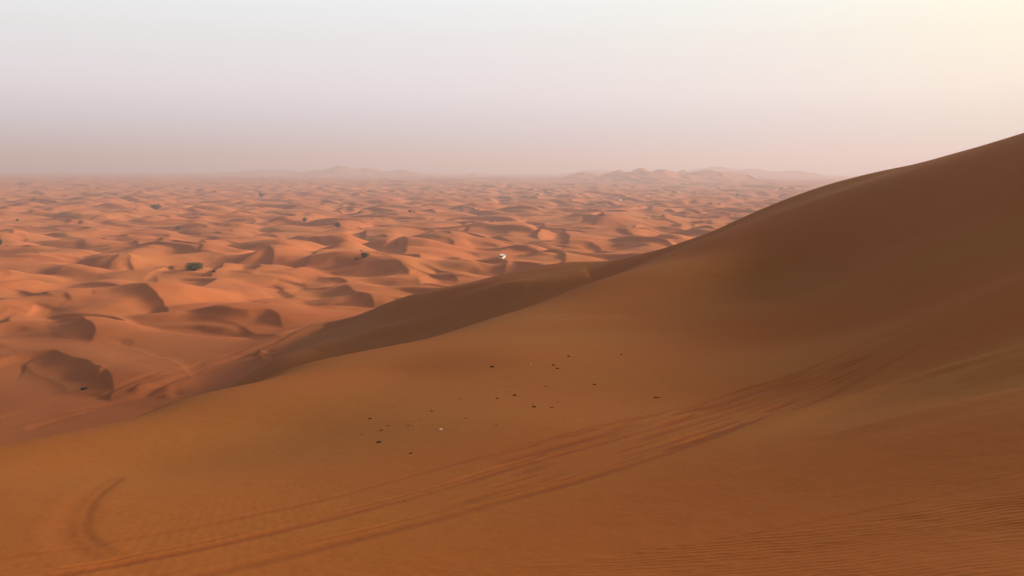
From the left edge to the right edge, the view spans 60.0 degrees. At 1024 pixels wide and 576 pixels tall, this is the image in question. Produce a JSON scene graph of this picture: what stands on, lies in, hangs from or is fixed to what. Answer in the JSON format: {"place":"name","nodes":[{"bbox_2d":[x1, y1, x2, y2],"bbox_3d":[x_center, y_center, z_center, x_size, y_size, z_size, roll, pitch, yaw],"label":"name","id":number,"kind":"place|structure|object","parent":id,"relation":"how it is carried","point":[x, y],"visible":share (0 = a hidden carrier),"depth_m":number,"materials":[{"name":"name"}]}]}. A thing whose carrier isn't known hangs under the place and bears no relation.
{"place":"outdoors","nodes":[
{"label":"outdoors","id":0,"kind":"place"},
{"bbox_2d":[0,133,1023,575],"bbox_3d":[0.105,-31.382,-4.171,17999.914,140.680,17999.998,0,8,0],"label":"desert ground","id":1,"kind":"structure","parent":0,"point":[828,369],"depth_m":46.21,"materials":[{"name":"orange sand"}]},
{"bbox_2d":[150,204,161,209],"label":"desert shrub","id":2,"kind":"object","parent":1,"relation":"on","point":[156,206],"visible":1,"depth_m":757.46,"materials":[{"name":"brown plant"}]},
{"bbox_2d":[185,261,203,270],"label":"desert shrub","id":3,"kind":"object","parent":1,"relation":"on","point":[194,266],"visible":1,"depth_m":302.73,"materials":[{"name":"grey plant"}]},
{"bbox_2d":[360,250,369,257],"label":"desert shrub","id":4,"kind":"object","parent":1,"relation":"on","point":[363,254],"visible":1,"depth_m":318.83,"materials":[{"name":"green plant"}]},
{"bbox_2d":[498,254,505,258],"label":"off road car","id":5,"kind":"object","parent":1,"relation":"on","point":[502,256],"visible":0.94,"depth_m":353.54,"materials":[{"name":"white paint"}]},
{"bbox_2d":[0,0,1023,174],"label":"sky","id":6,"kind":"structure","parent":0,"point":[823,87],"materials":[{"name":"white"}]}
]}

